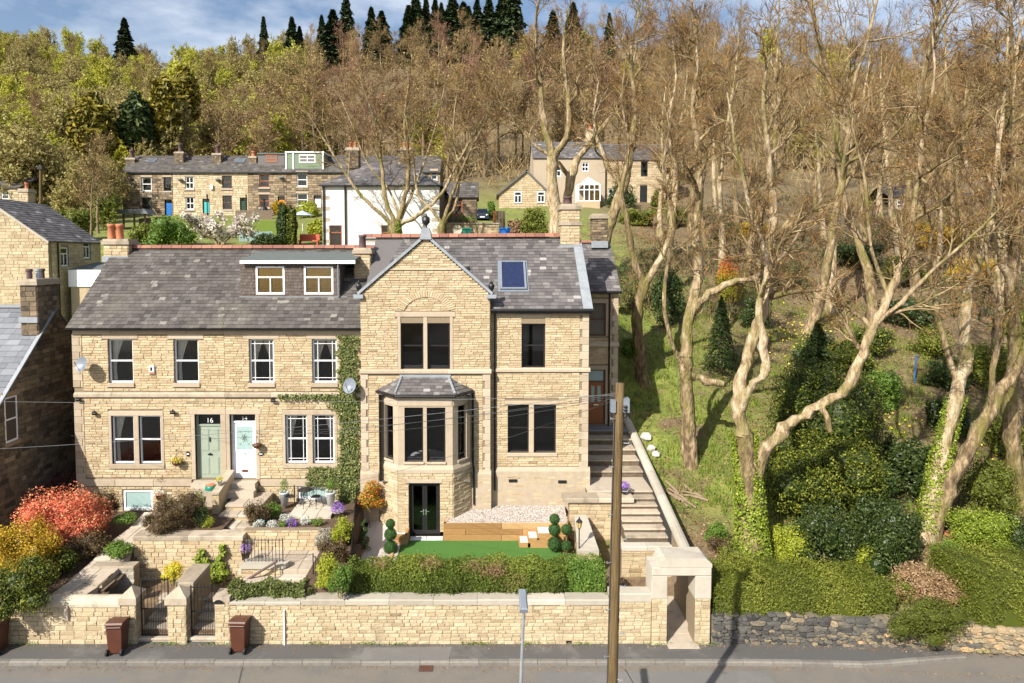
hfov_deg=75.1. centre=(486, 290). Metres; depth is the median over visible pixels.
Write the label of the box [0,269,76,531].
neighbour house
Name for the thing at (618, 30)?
bare tree
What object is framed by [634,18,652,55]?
bare tree
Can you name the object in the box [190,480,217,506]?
door step
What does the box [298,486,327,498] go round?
basement window
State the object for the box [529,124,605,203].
cream house
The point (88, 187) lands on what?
bare tree
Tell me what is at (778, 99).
bare tree
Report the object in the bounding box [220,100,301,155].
budding tree
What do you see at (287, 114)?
budding tree
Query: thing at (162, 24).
sky
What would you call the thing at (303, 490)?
bistro table
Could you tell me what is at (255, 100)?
budding tree
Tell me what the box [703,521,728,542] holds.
bank plants
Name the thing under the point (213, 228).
magnolia tree
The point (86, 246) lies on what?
window
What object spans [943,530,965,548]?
bark path
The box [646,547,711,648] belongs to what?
gate porch
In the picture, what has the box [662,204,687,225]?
slope shrub
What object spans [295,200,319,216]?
garden bush
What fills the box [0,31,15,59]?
budding tree
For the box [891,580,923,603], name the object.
bank plants
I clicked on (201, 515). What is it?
dark shrub
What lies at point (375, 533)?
gravel path
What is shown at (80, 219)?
garden bush
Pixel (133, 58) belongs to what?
budding tree
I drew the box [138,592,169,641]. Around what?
garden steps
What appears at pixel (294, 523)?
bedding plants
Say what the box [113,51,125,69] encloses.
bare tree
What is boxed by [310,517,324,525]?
bedding plants
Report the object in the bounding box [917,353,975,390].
slope thicket
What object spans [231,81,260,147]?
bare tree
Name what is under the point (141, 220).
picket fence
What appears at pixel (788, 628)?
dry stone wall
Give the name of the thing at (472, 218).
bush
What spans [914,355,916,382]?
blue post
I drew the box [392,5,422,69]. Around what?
spruce
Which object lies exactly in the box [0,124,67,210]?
budding tree
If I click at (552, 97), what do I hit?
bare tree
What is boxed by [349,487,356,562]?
metal fence
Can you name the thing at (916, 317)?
slope thicket
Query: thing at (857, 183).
bare tree
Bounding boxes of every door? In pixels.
[166,203,171,215]
[199,426,221,477]
[204,202,209,212]
[233,423,255,477]
[241,201,245,209]
[315,199,320,206]
[411,484,424,532]
[425,484,438,532]
[588,382,602,423]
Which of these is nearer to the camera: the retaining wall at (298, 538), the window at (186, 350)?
the retaining wall at (298, 538)
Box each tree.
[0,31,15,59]
[0,39,14,60]
[0,40,8,60]
[0,50,9,82]
[0,51,37,99]
[0,73,18,105]
[0,96,15,121]
[0,103,15,139]
[0,109,51,177]
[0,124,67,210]
[1,99,22,114]
[1,101,38,138]
[4,49,39,81]
[4,83,40,112]
[5,91,25,120]
[5,129,44,160]
[5,133,78,209]
[6,32,37,61]
[8,35,36,65]
[14,70,38,101]
[14,93,50,123]
[21,69,63,136]
[25,88,63,108]
[27,29,46,45]
[27,72,69,100]
[29,33,42,62]
[30,36,52,63]
[31,64,52,87]
[32,57,53,76]
[32,94,69,142]
[35,96,79,156]
[36,43,66,69]
[37,24,58,47]
[37,85,71,113]
[37,151,101,216]
[39,130,66,146]
[44,140,82,194]
[45,51,57,69]
[45,65,83,92]
[50,54,71,79]
[58,92,80,105]
[59,25,80,55]
[59,51,89,88]
[62,49,75,59]
[63,36,78,54]
[64,81,87,101]
[66,47,88,68]
[68,67,99,96]
[69,84,110,102]
[69,128,123,233]
[71,133,117,234]
[72,30,85,54]
[81,84,114,100]
[82,53,106,79]
[84,36,106,61]
[85,153,137,218]
[87,59,124,86]
[90,89,124,164]
[96,137,160,186]
[97,47,112,63]
[97,84,127,118]
[100,54,117,73]
[107,64,126,84]
[107,80,130,95]
[110,83,132,104]
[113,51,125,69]
[113,54,132,70]
[113,89,130,113]
[113,137,161,176]
[114,67,138,84]
[123,76,141,93]
[125,56,147,95]
[127,55,146,79]
[131,86,162,155]
[132,43,143,57]
[132,59,148,76]
[137,48,151,71]
[137,62,169,99]
[140,46,157,64]
[142,42,153,63]
[143,91,202,155]
[145,53,160,72]
[148,73,182,155]
[160,52,193,82]
[160,58,178,74]
[169,41,188,63]
[172,65,201,123]
[179,45,201,68]
[180,210,259,244]
[185,57,205,85]
[188,108,209,155]
[190,82,222,123]
[190,101,257,155]
[192,47,204,63]
[194,53,229,106]
[195,50,217,75]
[197,73,217,106]
[197,82,248,155]
[199,85,217,152]
[200,54,226,68]
[203,46,218,59]
[203,82,246,155]
[205,47,227,63]
[213,65,242,105]
[214,97,261,117]
[215,61,228,88]
[216,45,225,60]
[218,75,242,105]
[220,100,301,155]
[224,35,240,59]
[224,49,256,99]
[224,100,263,153]
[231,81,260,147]
[231,83,282,153]
[233,88,281,155]
[237,44,243,55]
[238,65,263,101]
[240,54,256,67]
[241,34,256,57]
[241,44,255,70]
[243,67,290,114]
[248,60,260,75]
[249,89,278,112]
[251,39,269,71]
[255,75,291,152]
[259,64,273,96]
[262,48,302,102]
[263,34,288,67]
[264,60,292,125]
[269,81,311,108]
[273,45,325,150]
[276,29,286,46]
[277,41,530,233]
[277,46,341,150]
[277,105,299,147]
[279,97,342,155]
[280,88,322,150]
[281,37,307,77]
[298,96,343,142]
[300,41,322,68]
[300,54,333,102]
[301,23,323,64]
[304,21,319,55]
[308,58,329,97]
[309,64,352,155]
[323,113,346,155]
[324,80,368,155]
[328,37,365,137]
[331,50,384,155]
[334,20,350,69]
[336,29,361,78]
[338,75,389,155]
[339,31,356,61]
[348,24,371,72]
[350,55,374,99]
[358,480,386,527]
[362,56,409,147]
[368,16,387,64]
[370,61,396,151]
[371,59,518,233]
[375,70,412,155]
[381,30,405,75]
[382,36,451,155]
[394,67,411,109]
[397,54,448,155]
[398,28,419,70]
[398,99,429,153]
[398,104,450,176]
[401,35,479,181]
[404,67,422,96]
[406,18,427,86]
[418,31,435,73]
[426,92,457,155]
[429,10,450,66]
[429,33,452,94]
[433,26,486,169]
[440,62,467,124]
[447,58,490,115]
[451,8,477,63]
[460,94,495,176]
[463,27,478,61]
[464,0,670,203]
[467,38,518,177]
[473,65,496,115]
[475,23,487,57]
[477,35,537,168]
[486,35,504,79]
[490,45,522,106]
[494,61,533,165]
[499,0,601,232]
[508,70,537,163]
[509,28,570,141]
[511,45,517,75]
[513,32,533,79]
[513,77,558,153]
[514,26,540,79]
[518,75,537,132]
[533,66,581,141]
[537,34,549,76]
[537,105,587,141]
[542,24,604,141]
[542,34,561,86]
[543,41,559,80]
[544,56,562,140]
[555,9,564,30]
[557,46,592,141]
[559,0,676,243]
[560,55,610,140]
[567,22,588,105]
[568,27,627,143]
[572,41,587,97]
[578,1,589,29]
[581,27,594,58]
[584,23,600,62]
[586,21,604,84]
[590,42,610,140]
[594,0,709,388]
[596,2,608,38]
[598,30,645,143]
[600,84,638,143]
[611,6,622,36]
[614,70,660,142]
[615,56,661,143]
[615,58,646,97]
[620,26,641,60]
[625,0,844,470]
[628,59,679,236]
[629,60,646,93]
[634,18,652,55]
[639,31,656,102]
[641,0,656,43]
[643,41,718,256]
[645,15,665,74]
[645,90,664,143]
[646,99,660,141]
[647,0,723,246]
[652,31,671,80]
[652,40,670,70]
[652,50,673,119]
[657,88,691,156]
[668,0,745,231]
[670,5,680,39]
[675,4,693,30]
[676,16,690,84]
[677,29,733,214]
[680,0,776,266]
[681,0,1023,558]
[682,0,693,36]
[684,72,739,117]
[689,41,711,84]
[691,12,712,67]
[701,24,760,224]
[702,21,725,56]
[704,95,734,162]
[706,13,717,40]
[707,68,722,107]
[722,38,744,73]
[723,62,741,105]
[726,0,823,277]
[729,1,830,241]
[731,47,755,88]
[731,92,777,183]
[732,71,785,209]
[736,1,756,57]
[750,24,764,51]
[754,96,777,135]
[757,27,789,72]
[757,87,791,165]
[771,0,901,329]
[771,61,800,93]
[779,103,833,171]
[780,23,798,66]
[781,43,848,240]
[787,31,809,76]
[788,1,849,207]
[789,15,915,315]
[792,62,820,110]
[793,15,815,68]
[798,0,960,334]
[805,28,820,69]
[810,0,908,246]
[811,66,844,158]
[813,34,836,91]
[813,38,834,65]
[814,43,854,97]
[830,44,853,101]
[831,32,848,60]
[833,16,935,255]
[839,76,867,126]
[840,0,1023,544]
[841,118,877,184]
[843,20,909,219]
[847,17,867,59]
[857,0,978,328]
[867,1,946,219]
[879,89,907,151]
[882,36,906,100]
[887,30,899,55]
[889,113,939,165]
[895,50,913,78]
[898,51,918,96]
[901,66,987,265]
[903,0,1021,266]
[905,0,1023,511]
[905,54,920,77]
[908,92,947,132]
[911,40,924,60]
[917,27,928,54]
[921,27,943,83]
[921,66,941,152]
[921,100,1023,541]
[923,105,972,178]
[932,49,995,226]
[935,51,958,95]
[949,0,1023,304]
[951,45,973,94]
[959,71,1023,351]
[961,0,1023,236]
[968,46,996,131]
[975,33,998,102]
[976,59,1023,101]
[984,56,1023,167]
[988,19,1005,58]
[1013,109,1023,156]
[1017,60,1023,267]
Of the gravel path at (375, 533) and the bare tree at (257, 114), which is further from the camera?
the bare tree at (257, 114)
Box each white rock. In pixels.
[640,432,651,440]
[647,445,655,451]
[652,451,659,457]
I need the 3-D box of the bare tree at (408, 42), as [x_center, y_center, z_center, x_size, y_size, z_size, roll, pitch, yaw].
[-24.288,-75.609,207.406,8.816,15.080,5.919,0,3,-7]
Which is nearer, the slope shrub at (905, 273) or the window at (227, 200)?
the slope shrub at (905, 273)
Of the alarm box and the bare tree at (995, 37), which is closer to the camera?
the alarm box
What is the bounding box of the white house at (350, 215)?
[319,142,447,244]
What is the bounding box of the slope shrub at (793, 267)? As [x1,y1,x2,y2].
[774,259,811,286]
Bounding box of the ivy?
[277,335,360,503]
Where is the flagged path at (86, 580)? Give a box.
[52,512,159,620]
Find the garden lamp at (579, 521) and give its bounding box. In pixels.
[576,517,582,548]
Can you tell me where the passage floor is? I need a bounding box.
[667,596,688,633]
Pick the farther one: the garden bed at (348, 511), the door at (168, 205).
the door at (168, 205)
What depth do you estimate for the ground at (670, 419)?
43.64 m
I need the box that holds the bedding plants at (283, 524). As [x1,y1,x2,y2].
[279,519,292,526]
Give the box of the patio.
[289,499,339,518]
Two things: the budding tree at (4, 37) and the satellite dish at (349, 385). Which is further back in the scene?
the budding tree at (4, 37)
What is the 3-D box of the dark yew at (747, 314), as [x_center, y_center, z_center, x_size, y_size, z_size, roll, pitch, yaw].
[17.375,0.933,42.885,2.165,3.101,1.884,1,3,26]
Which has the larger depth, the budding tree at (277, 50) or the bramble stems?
the budding tree at (277, 50)
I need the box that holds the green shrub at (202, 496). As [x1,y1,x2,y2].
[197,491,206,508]
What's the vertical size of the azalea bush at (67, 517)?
2.395 m
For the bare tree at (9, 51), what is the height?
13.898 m
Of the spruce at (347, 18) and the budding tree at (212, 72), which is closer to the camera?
the budding tree at (212, 72)
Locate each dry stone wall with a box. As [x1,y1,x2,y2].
[710,607,922,648]
[919,619,1023,655]
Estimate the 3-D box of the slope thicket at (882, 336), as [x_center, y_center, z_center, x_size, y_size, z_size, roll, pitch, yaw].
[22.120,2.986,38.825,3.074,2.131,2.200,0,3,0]
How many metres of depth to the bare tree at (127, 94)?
131.23 m
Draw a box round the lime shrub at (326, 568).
[314,551,338,588]
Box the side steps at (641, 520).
[585,424,667,541]
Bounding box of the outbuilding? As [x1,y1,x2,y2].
[443,182,478,232]
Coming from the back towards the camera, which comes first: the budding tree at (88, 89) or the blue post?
the budding tree at (88, 89)
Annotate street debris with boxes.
[5,644,1022,681]
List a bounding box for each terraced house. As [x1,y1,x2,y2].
[64,224,252,511]
[221,235,374,503]
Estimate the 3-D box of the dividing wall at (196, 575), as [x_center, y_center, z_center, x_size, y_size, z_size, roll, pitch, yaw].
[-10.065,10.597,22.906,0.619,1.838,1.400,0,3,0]
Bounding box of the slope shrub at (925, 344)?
[905,324,955,357]
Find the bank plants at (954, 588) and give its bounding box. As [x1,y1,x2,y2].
[938,571,966,606]
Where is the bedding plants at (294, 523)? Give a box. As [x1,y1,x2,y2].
[285,518,297,526]
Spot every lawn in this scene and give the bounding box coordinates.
[242,221,276,234]
[396,540,567,590]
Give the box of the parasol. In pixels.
[292,210,312,230]
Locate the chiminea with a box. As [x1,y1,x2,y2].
[260,199,267,210]
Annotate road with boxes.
[0,653,1023,682]
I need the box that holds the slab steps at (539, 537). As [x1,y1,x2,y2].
[518,527,562,547]
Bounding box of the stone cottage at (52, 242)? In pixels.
[0,183,100,322]
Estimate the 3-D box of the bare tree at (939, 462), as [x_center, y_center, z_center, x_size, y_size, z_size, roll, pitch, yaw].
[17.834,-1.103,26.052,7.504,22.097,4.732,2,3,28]
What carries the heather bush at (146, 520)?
on the garden bed at (221, 523)
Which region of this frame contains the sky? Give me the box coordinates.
[0,0,1023,70]
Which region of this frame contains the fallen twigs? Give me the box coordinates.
[617,250,1023,573]
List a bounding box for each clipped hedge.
[344,547,568,595]
[558,550,608,593]
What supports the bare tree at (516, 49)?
on the ground at (670, 419)
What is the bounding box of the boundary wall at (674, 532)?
[623,414,689,622]
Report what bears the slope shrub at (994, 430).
on the ground at (670, 419)
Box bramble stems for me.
[615,181,1023,321]
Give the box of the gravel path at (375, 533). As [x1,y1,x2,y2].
[361,521,404,561]
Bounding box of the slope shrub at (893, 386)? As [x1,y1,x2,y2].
[860,366,904,411]
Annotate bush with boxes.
[10,481,114,548]
[57,208,97,235]
[88,179,124,229]
[127,222,158,243]
[141,212,203,244]
[141,511,162,526]
[143,488,207,536]
[250,233,284,244]
[271,200,288,213]
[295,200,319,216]
[306,218,322,240]
[458,215,468,222]
[465,215,475,222]
[487,201,495,217]
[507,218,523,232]
[519,205,548,232]
[604,182,636,206]
[617,207,663,225]
[650,190,666,210]
[762,424,891,519]
[763,353,894,496]
[788,496,866,566]
[847,492,928,581]
[853,463,901,513]
[875,430,932,503]
[944,504,1021,548]
[997,510,1023,555]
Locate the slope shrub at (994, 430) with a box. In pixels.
[973,413,1023,454]
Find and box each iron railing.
[243,538,282,561]
[312,553,320,577]
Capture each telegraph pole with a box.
[37,165,43,203]
[604,382,629,682]
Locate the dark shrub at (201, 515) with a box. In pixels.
[193,505,212,528]
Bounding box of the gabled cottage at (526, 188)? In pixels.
[496,169,547,207]
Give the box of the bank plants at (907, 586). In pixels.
[880,572,917,604]
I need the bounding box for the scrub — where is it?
[616,187,1023,320]
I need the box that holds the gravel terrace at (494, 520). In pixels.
[446,506,566,522]
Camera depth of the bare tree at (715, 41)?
195.86 m
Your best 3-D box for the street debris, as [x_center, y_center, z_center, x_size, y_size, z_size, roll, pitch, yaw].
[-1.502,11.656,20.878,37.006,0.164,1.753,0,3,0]
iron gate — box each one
[140,576,168,635]
[190,584,215,635]
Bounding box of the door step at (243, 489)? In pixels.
[227,480,257,498]
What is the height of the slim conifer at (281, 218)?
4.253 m
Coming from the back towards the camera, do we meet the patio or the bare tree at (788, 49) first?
the bare tree at (788, 49)
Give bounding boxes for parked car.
[477,209,488,220]
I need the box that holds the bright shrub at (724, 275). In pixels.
[715,254,743,305]
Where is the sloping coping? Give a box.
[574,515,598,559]
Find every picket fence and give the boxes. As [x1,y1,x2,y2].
[139,216,169,225]
[235,210,271,218]
[239,231,272,241]
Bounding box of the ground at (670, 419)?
[0,47,1023,634]
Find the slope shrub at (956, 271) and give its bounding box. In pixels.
[942,256,994,284]
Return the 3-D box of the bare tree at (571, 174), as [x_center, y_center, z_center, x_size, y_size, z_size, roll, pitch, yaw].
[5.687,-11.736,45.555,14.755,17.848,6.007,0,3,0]
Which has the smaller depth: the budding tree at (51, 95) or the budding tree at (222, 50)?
the budding tree at (51, 95)
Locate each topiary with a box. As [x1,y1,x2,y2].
[359,519,370,550]
[383,518,397,553]
[547,513,561,551]
[561,524,571,552]
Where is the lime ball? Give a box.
[202,515,214,528]
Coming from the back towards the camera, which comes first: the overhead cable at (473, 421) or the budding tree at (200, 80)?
the budding tree at (200, 80)
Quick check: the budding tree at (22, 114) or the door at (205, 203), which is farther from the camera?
the budding tree at (22, 114)
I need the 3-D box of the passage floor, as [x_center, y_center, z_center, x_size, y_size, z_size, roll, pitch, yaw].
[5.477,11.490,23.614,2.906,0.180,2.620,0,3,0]
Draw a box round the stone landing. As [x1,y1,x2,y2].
[238,550,318,578]
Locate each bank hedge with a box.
[707,549,899,617]
[924,539,1023,635]
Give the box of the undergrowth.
[9,40,1023,204]
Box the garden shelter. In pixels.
[117,209,156,227]
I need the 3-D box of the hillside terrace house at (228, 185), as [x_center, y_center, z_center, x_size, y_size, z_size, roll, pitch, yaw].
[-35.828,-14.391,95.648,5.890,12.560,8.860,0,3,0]
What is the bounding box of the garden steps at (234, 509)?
[219,492,273,528]
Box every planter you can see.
[279,478,289,506]
[325,478,335,506]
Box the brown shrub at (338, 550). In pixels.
[317,539,352,562]
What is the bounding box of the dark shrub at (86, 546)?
[59,527,111,559]
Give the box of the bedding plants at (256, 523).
[252,519,264,526]
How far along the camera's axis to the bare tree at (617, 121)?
120.73 m
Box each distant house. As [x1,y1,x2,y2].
[0,178,49,200]
[869,186,922,209]
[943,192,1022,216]
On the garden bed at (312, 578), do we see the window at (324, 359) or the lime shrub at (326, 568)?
the lime shrub at (326, 568)
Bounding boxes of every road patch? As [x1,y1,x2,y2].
[0,677,120,682]
[360,646,452,660]
[537,671,774,682]
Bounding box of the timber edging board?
[101,575,119,590]
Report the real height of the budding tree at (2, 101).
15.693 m
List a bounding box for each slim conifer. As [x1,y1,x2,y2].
[275,203,288,244]
[285,205,297,244]
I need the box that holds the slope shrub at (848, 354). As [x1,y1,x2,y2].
[827,339,878,373]
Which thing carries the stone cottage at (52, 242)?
on the ground at (670, 419)
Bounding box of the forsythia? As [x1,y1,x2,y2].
[160,561,184,585]
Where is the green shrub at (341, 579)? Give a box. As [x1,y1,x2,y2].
[326,562,352,597]
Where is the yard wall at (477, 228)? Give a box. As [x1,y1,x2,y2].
[446,223,498,236]
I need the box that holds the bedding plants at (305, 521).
[298,516,310,524]
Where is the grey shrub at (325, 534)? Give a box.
[313,527,331,550]
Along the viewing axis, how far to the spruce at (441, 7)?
239.31 m
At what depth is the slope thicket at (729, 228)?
63.59 m
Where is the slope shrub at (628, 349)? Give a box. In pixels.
[621,336,635,358]
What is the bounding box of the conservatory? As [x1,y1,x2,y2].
[575,177,600,207]
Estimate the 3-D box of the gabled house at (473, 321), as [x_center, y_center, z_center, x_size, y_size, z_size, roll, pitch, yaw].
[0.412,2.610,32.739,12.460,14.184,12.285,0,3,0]
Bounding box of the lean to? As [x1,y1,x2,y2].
[68,262,103,315]
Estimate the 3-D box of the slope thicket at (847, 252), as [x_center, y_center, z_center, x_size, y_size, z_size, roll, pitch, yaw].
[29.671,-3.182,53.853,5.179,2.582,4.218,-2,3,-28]
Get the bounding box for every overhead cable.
[0,393,614,448]
[0,395,614,402]
[68,394,614,439]
[197,396,614,430]
[298,398,614,433]
[359,402,608,480]
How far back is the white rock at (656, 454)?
30.43 m
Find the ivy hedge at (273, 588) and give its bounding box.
[222,575,316,600]
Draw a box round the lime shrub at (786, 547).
[768,523,816,563]
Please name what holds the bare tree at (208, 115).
on the ground at (670, 419)
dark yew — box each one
[648,267,686,327]
[738,284,773,327]
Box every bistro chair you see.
[285,485,295,508]
[309,484,323,505]
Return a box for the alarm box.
[149,366,154,373]
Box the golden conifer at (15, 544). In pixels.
[0,512,62,585]
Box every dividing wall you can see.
[175,564,210,625]
[211,470,233,513]
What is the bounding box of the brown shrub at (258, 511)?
[242,499,271,525]
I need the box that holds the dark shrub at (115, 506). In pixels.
[90,485,123,518]
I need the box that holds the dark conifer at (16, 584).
[0,550,61,620]
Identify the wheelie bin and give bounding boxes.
[0,617,10,653]
[104,616,130,655]
[228,615,251,654]
[462,228,471,232]
[499,227,510,232]
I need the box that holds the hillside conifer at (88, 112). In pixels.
[64,87,121,160]
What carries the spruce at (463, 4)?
on the ground at (670, 419)
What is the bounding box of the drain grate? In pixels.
[418,665,432,671]
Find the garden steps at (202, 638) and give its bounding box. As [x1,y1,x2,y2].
[188,592,216,641]
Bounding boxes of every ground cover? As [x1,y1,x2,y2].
[102,539,134,559]
[111,512,139,525]
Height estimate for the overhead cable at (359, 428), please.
4.622 m
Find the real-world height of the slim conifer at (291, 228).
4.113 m
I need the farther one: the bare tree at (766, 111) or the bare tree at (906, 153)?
the bare tree at (766, 111)
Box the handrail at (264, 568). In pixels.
[247,560,277,578]
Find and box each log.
[665,480,679,493]
[667,487,687,500]
[674,493,688,507]
[679,496,696,508]
[683,491,701,496]
[689,495,708,501]
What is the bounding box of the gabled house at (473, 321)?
[353,197,621,534]
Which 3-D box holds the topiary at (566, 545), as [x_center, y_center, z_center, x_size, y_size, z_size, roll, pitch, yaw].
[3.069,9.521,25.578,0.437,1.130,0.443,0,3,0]
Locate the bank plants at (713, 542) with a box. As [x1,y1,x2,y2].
[704,534,733,557]
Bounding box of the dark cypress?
[799,320,838,392]
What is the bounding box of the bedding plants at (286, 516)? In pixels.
[279,514,294,520]
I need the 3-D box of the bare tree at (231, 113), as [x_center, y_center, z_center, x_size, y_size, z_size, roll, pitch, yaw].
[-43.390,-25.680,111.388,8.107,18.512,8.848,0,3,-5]
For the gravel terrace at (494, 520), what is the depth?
27.25 m
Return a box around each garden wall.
[2,594,121,643]
[229,592,608,644]
[607,586,651,643]
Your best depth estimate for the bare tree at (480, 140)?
107.10 m
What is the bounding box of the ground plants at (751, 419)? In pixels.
[620,286,1003,570]
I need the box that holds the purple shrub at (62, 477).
[41,464,79,499]
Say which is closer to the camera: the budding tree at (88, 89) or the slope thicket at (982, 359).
the slope thicket at (982, 359)
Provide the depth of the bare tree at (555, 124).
105.42 m
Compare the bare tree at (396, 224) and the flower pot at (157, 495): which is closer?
the flower pot at (157, 495)
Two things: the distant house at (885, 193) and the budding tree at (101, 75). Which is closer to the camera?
the distant house at (885, 193)
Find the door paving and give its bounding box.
[410,536,442,539]
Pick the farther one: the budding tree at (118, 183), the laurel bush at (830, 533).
the budding tree at (118, 183)
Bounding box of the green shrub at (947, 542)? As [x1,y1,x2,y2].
[929,539,959,557]
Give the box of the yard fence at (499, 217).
[493,211,504,232]
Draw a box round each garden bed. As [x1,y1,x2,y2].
[145,507,233,529]
[258,502,364,543]
[303,544,360,592]
[409,535,574,591]
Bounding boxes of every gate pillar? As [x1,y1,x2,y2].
[118,585,145,643]
[164,585,194,643]
[213,588,235,644]
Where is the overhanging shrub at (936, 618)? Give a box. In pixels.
[884,594,975,645]
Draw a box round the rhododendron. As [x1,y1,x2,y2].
[954,456,1023,516]
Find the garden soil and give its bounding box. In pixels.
[1,511,143,593]
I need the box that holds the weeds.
[11,641,998,652]
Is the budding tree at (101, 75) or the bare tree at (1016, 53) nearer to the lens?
the bare tree at (1016, 53)
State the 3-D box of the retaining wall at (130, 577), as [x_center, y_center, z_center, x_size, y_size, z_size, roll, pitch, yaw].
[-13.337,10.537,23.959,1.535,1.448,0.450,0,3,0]
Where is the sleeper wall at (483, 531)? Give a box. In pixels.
[443,516,568,540]
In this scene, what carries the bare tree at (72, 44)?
on the ground at (670, 419)
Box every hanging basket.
[170,449,183,465]
[252,438,261,448]
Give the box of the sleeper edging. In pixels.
[394,527,409,544]
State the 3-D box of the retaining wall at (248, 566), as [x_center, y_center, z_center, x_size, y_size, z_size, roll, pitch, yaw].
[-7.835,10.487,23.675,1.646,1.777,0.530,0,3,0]
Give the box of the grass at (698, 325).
[618,276,1023,578]
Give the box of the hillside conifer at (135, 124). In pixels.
[116,90,156,151]
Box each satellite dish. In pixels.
[74,356,86,371]
[343,378,355,392]
[452,225,461,233]
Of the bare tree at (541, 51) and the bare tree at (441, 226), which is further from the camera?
the bare tree at (541, 51)
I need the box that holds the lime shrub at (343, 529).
[329,515,353,544]
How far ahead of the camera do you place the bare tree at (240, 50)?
315.05 m
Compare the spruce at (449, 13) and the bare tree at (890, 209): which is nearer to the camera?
the bare tree at (890, 209)
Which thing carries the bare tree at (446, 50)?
on the ground at (670, 419)
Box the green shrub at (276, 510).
[264,501,282,518]
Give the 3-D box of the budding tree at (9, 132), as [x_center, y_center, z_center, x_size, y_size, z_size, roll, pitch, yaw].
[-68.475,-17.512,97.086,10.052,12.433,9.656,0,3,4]
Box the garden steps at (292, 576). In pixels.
[280,574,306,579]
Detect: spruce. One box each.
[111,17,139,66]
[255,16,270,73]
[283,16,306,82]
[297,26,306,55]
[315,14,332,75]
[317,9,354,75]
[331,0,364,70]
[354,6,387,69]
[361,10,396,69]
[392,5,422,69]
[400,0,427,69]
[413,0,430,66]
[419,0,452,69]
[439,2,448,49]
[441,0,465,67]
[448,0,480,70]
[449,5,484,72]
[472,0,486,66]
[477,0,510,69]
[484,0,519,69]
[494,0,530,72]
[540,10,570,76]
[562,1,591,72]
[599,13,620,67]
[694,296,741,374]
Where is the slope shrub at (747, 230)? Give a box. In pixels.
[738,220,777,238]
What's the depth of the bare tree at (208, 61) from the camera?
201.90 m
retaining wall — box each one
[90,561,139,593]
[133,529,245,579]
[240,558,288,579]
[244,527,320,553]
[562,492,633,539]
[610,526,671,576]
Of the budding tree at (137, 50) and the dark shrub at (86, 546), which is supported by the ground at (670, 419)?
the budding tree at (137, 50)
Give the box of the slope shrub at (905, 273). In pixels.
[875,255,926,286]
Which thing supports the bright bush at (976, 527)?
on the ground at (670, 419)
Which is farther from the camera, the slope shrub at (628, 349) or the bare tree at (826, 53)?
the bare tree at (826, 53)
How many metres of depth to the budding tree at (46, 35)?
331.04 m
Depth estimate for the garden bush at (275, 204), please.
91.46 m
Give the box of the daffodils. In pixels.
[618,270,1004,500]
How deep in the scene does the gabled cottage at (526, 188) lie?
86.92 m
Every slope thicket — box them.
[709,218,743,241]
[790,329,844,364]
[816,237,892,266]
[841,323,896,356]
[878,294,943,327]
[904,217,977,249]
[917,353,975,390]
[922,395,972,438]
[954,337,1023,390]
[988,301,1023,337]
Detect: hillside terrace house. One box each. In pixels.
[120,150,178,215]
[171,143,214,215]
[208,145,252,215]
[247,151,286,214]
[285,151,332,210]
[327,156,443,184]
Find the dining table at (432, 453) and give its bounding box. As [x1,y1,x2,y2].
[411,450,443,458]
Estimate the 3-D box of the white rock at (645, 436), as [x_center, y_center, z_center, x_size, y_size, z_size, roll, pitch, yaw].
[7.596,6.955,31.715,0.537,0.411,0.470,1,3,21]
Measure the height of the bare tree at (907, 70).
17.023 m
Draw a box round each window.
[1,191,8,198]
[4,395,17,442]
[61,247,67,265]
[84,244,89,258]
[109,339,133,382]
[113,416,134,462]
[123,490,152,509]
[140,416,161,462]
[142,177,151,190]
[143,198,151,209]
[164,177,170,190]
[175,339,198,382]
[186,177,193,188]
[186,197,193,208]
[222,176,231,187]
[223,196,231,208]
[250,339,273,382]
[260,175,268,186]
[260,195,268,206]
[286,415,306,462]
[297,173,306,185]
[297,194,307,205]
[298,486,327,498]
[313,339,336,382]
[313,415,333,462]
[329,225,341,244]
[387,405,392,457]
[401,323,423,367]
[405,408,422,460]
[427,408,445,460]
[428,323,449,367]
[431,173,436,179]
[452,200,461,215]
[458,405,463,457]
[508,405,528,450]
[514,191,521,202]
[522,324,544,366]
[534,405,555,450]
[537,191,544,202]
[557,167,560,176]
[582,162,588,171]
[589,303,604,335]
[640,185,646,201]
[641,162,647,175]
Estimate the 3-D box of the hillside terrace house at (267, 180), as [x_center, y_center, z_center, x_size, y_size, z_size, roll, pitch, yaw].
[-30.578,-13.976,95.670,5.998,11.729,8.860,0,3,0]
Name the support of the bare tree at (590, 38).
on the ground at (670, 419)
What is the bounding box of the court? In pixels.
[243,575,299,583]
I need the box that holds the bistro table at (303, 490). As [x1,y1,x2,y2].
[297,487,311,507]
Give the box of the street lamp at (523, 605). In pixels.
[518,589,527,682]
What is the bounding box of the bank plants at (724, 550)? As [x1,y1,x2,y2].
[717,538,751,563]
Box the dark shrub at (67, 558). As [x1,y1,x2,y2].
[41,541,80,575]
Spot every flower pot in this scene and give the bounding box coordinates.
[153,487,164,499]
[205,483,215,490]
[215,476,222,484]
[240,543,250,559]
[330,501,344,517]
[622,481,630,493]
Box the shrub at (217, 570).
[192,543,229,583]
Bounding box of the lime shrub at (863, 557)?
[853,544,880,564]
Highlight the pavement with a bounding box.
[0,641,965,667]
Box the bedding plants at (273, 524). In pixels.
[266,520,278,526]
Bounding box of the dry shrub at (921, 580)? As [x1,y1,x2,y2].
[885,560,957,604]
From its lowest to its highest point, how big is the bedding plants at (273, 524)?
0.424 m
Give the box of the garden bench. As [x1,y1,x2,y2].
[298,234,319,244]
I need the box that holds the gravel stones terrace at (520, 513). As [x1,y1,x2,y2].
[446,505,566,521]
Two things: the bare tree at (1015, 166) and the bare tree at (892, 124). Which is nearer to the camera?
the bare tree at (1015, 166)

